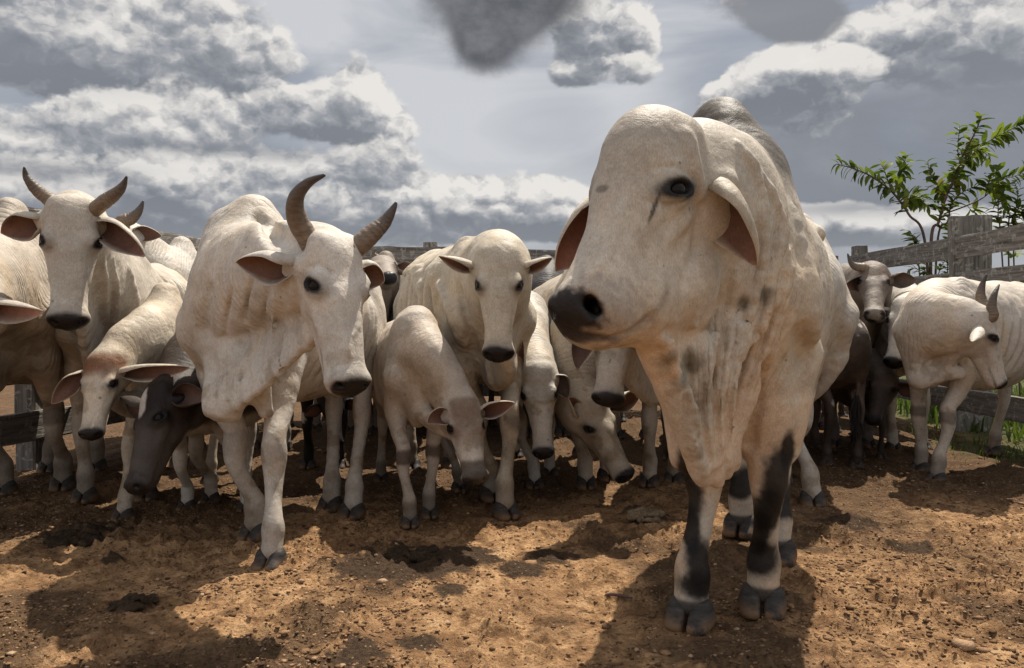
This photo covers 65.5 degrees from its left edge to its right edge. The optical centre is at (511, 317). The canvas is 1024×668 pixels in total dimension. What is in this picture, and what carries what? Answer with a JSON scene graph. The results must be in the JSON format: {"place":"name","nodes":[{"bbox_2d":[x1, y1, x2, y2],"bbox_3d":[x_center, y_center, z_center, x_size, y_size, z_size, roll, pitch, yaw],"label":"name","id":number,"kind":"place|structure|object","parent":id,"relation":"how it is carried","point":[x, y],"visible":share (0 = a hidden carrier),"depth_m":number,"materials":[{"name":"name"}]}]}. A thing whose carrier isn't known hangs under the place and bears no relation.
{"place":"outdoors","nodes":[
{"label":"outdoors","id":0,"kind":"place"},
{"bbox_2d":[0,376,1023,667],"bbox_3d":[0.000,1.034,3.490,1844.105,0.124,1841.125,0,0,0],"label":"ground","id":1,"kind":"structure","parent":0,"point":[542,648],"depth_m":3.28,"materials":[{"name":"brown soil"}]},
{"bbox_2d":[0,197,107,495],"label":"cow","id":2,"kind":"object","parent":1,"relation":"on","point":[31,353],"visible":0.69,"depth_m":4.34},
{"bbox_2d":[43,524,123,547],"bbox_3d":[-2.020,1.033,3.765,0.333,0.084,0.285,0,0,0],"label":"dung pile","id":3,"kind":"object","parent":1,"relation":"on","point":[81,537],"visible":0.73,"depth_m":3.70,"materials":[{"name":"brown soil"}]},
{"bbox_2d":[0,167,189,503],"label":"cow","id":4,"kind":"object","parent":1,"relation":"on","point":[105,275],"visible":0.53,"depth_m":3.69},
{"bbox_2d":[0,207,200,470],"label":"wooden fence","id":5,"kind":"object","parent":1,"relation":"on","point":[22,428],"visible":0.11,"depth_m":5.50,"materials":[{"name":"grey wood"}]},
{"bbox_2d":[108,592,159,612],"bbox_3d":[-1.384,1.034,2.903,0.142,0.051,0.147,0,0,15],"label":"dung pile","id":6,"kind":"object","parent":1,"relation":"on","point":[128,600],"visible":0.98,"depth_m":2.88,"materials":[{"name":"brown soil"}]},
{"bbox_2d":[51,282,234,521],"bbox_3d":[-1.826,0.431,4.477,0.687,1.250,1.688,0,0,0],"label":"calf","id":7,"kind":"object","parent":1,"relation":"on","point":[123,358],"visible":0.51,"depth_m":3.91},
{"bbox_2d":[115,200,206,452],"bbox_3d":[-2.731,0.107,6.627,0.822,1.897,2.208,0,0,0],"label":"cow","id":8,"kind":"object","parent":1,"relation":"on","point":[178,254],"visible":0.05,"depth_m":5.92},
{"bbox_2d":[120,331,283,511],"bbox_3d":[-1.615,0.526,4.238,0.597,1.060,1.574,0,0,0],"label":"calf","id":9,"kind":"object","parent":1,"relation":"on","point":[166,412],"visible":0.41,"depth_m":3.63},
{"bbox_2d":[175,174,396,570],"bbox_3d":[-1.072,0.238,3.855,0.959,1.635,2.275,0,0,-10],"label":"cow","id":10,"kind":"object","parent":1,"relation":"on","point":[278,317],"visible":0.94,"depth_m":3.28},
{"bbox_2d":[254,399,322,449],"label":"cow","id":11,"kind":"object","parent":1,"relation":"on","point":[317,424],"visible":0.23,"depth_m":6.40},
{"bbox_2d":[300,396,366,469],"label":"cow","id":12,"kind":"object","parent":1,"relation":"on","point":[310,410],"visible":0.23,"depth_m":5.49},
{"bbox_2d":[346,397,377,434],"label":"cow","id":13,"kind":"object","parent":1,"relation":"on","point":[350,429],"visible":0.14,"depth_m":7.22},
{"bbox_2d":[368,249,410,435],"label":"cow","id":14,"kind":"object","parent":1,"relation":"on","point":[391,268],"visible":0.13,"depth_m":6.59},
{"bbox_2d":[384,544,441,563],"bbox_3d":[-0.429,1.039,3.465,0.271,0.065,0.246,0,0,-12],"label":"dung pile","id":15,"kind":"object","parent":1,"relation":"on","point":[398,551],"visible":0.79,"depth_m":3.44,"materials":[{"name":"brown soil"}]},
{"bbox_2d":[388,310,440,444],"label":"cow","id":16,"kind":"object","parent":1,"relation":"on","point":[391,317],"visible":0.01,"depth_m":6.77},
{"bbox_2d":[371,305,514,528],"bbox_3d":[-0.471,0.495,4.456,0.603,1.122,1.596,0,0,-16],"label":"calf","id":17,"kind":"object","parent":1,"relation":"on","point":[420,379],"visible":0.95,"depth_m":4.02},
{"bbox_2d":[393,229,552,520],"bbox_3d":[-0.302,0.284,4.845,0.681,1.544,2.086,0,0,-19],"label":"cow","id":18,"kind":"object","parent":1,"relation":"on","point":[472,294],"visible":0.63,"depth_m":4.25},
{"bbox_2d":[479,383,496,426],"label":"cow","id":19,"kind":"object","parent":1,"relation":"on","point":[492,422],"visible":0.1,"depth_m":7.75},
{"bbox_2d":[0,424,1023,667],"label":"dirt clods","id":20,"kind":"object","parent":1,"relation":"on","point":[667,652],"visible":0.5,"depth_m":3.03,"materials":[{"name":"brown soil"}]},
{"bbox_2d":[498,291,570,489],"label":"cow","id":21,"kind":"object","parent":1,"relation":"on","point":[545,383],"visible":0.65,"depth_m":4.47},
{"bbox_2d":[522,255,569,437],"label":"cow","id":22,"kind":"object","parent":1,"relation":"on","point":[546,273],"visible":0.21,"depth_m":7.00},
{"bbox_2d":[533,269,638,489],"bbox_3d":[0.447,0.322,5.384,0.700,1.469,1.934,0,0,0],"label":"cow","id":23,"kind":"object","parent":1,"relation":"on","point":[586,421],"visible":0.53,"depth_m":4.57},
{"bbox_2d":[362,242,837,401],"bbox_3d":[0.531,0.121,8.956,7.278,1.957,0.235,0,0,-16],"label":"wooden fence","id":24,"kind":"object","parent":1,"relation":"on","point":[406,254],"visible":0.04,"depth_m":8.40,"materials":[{"name":"grey wood"}]},
{"bbox_2d":[606,592,632,598],"bbox_3d":[0.401,1.036,2.972,0.103,0.018,0.015,0,0,22],"label":"twig","id":25,"kind":"object","parent":1,"relation":"on","point":[617,594],"visible":1,"depth_m":2.97,"materials":[{"name":"brown wood"}]},
{"bbox_2d":[571,343,683,487],"bbox_3d":[1.030,0.321,4.891,0.634,1.470,2.371,0,0,23],"label":"cow","id":26,"kind":"object","parent":1,"relation":"on","point":[617,369],"visible":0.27,"depth_m":4.19},
{"bbox_2d":[617,412,643,439],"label":"cow","id":27,"kind":"object","parent":1,"relation":"on","point":[620,431],"visible":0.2,"depth_m":6.96},
{"bbox_2d":[627,507,665,523],"bbox_3d":[0.705,1.035,4.204,0.195,0.062,0.217,0,0,25],"label":"dung pile","id":28,"kind":"object","parent":1,"relation":"on","point":[641,514],"visible":0.99,"depth_m":4.15,"materials":[{"name":"brown soil"}]},
{"bbox_2d":[660,407,668,459],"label":"cow","id":29,"kind":"object","parent":1,"relation":"on","point":[664,454],"visible":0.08,"depth_m":5.93},
{"bbox_2d":[548,97,833,636],"bbox_3d":[0.856,0.119,3.094,0.721,1.874,2.558,0,0,26],"label":"bull","id":30,"kind":"object","parent":1,"relation":"on","point":[691,254],"visible":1,"depth_m":2.40,"materials":[{"name":"white"}]},
{"bbox_2d":[790,213,859,507],"bbox_3d":[1.816,0.206,5.245,0.765,1.699,1.973,0,0,0],"label":"cow","id":31,"kind":"object","parent":1,"relation":"on","point":[845,318],"visible":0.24,"depth_m":4.54},
{"bbox_2d":[807,319,871,469],"bbox_3d":[2.311,0.469,6.254,0.528,1.174,1.856,0,0,0],"label":"calf","id":32,"kind":"object","parent":1,"relation":"on","point":[851,378],"visible":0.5,"depth_m":5.50},
{"bbox_2d":[821,375,905,427],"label":"cow","id":33,"kind":"object","parent":1,"relation":"on","point":[841,412],"visible":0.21,"depth_m":8.45},
{"bbox_2d":[819,253,915,447],"bbox_3d":[2.762,0.285,6.789,0.664,1.542,2.233,0,0,0],"label":"cow","id":34,"kind":"object","parent":1,"relation":"on","point":[870,284],"visible":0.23,"depth_m":5.97},
{"bbox_2d":[834,348,909,457],"bbox_3d":[2.700,0.640,6.160,0.433,0.832,1.226,0,0,0],"label":"calf","id":35,"kind":"object","parent":1,"relation":"on","point":[884,386],"visible":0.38,"depth_m":5.72},
{"bbox_2d":[837,283,932,449],"bbox_3d":[3.083,0.372,6.575,0.698,1.367,2.052,0,0,8],"label":"cow","id":36,"kind":"object","parent":1,"relation":"on","point":[885,346],"visible":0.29,"depth_m":6.27},
{"bbox_2d":[905,225,948,275],"bbox_3d":[4.752,0.002,8.924,0.642,2.099,0.303,0,0,-21],"label":"sapling","id":37,"kind":"object","parent":1,"relation":"on","point":[923,273],"visible":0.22,"depth_m":8.90,"materials":[{"name":"green plant"}]},
{"bbox_2d":[831,111,1023,408],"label":"sapling","id":38,"kind":"object","parent":1,"relation":"on","point":[913,202],"visible":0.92,"depth_m":9.28,"materials":[{"name":"green plant"}]},
{"bbox_2d":[850,215,1023,431],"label":"wooden fence","id":39,"kind":"object","parent":1,"relation":"on","point":[968,246],"visible":0.31,"depth_m":7.32,"materials":[{"name":"grey wood"}]},
{"bbox_2d":[873,422,1023,467],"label":"weeds","id":40,"kind":"object","parent":1,"relation":"on","point":[1004,449],"visible":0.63,"depth_m":6.33,"materials":[{"name":"green plant"}]},
{"bbox_2d":[892,274,1023,480],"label":"cow","id":41,"kind":"object","parent":1,"relation":"on","point":[960,338],"visible":0.93,"depth_m":5.03},
{"bbox_2d":[985,178,1023,396],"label":"sapling","id":42,"kind":"object","parent":1,"relation":"on","point":[1017,202],"visible":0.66,"depth_m":9.19,"materials":[{"name":"green plant"}]},
{"bbox_2d":[0,0,1023,276],"label":"sky","id":43,"kind":"structure","parent":0,"point":[475,117],"materials":[{"name":"grey"}]},
{"bbox_2d":[895,378,1023,443],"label":"grass","id":44,"kind":"structure","parent":0,"point":[931,416],"depth_m":7.79,"materials":[{"name":"green plant"}]}
]}

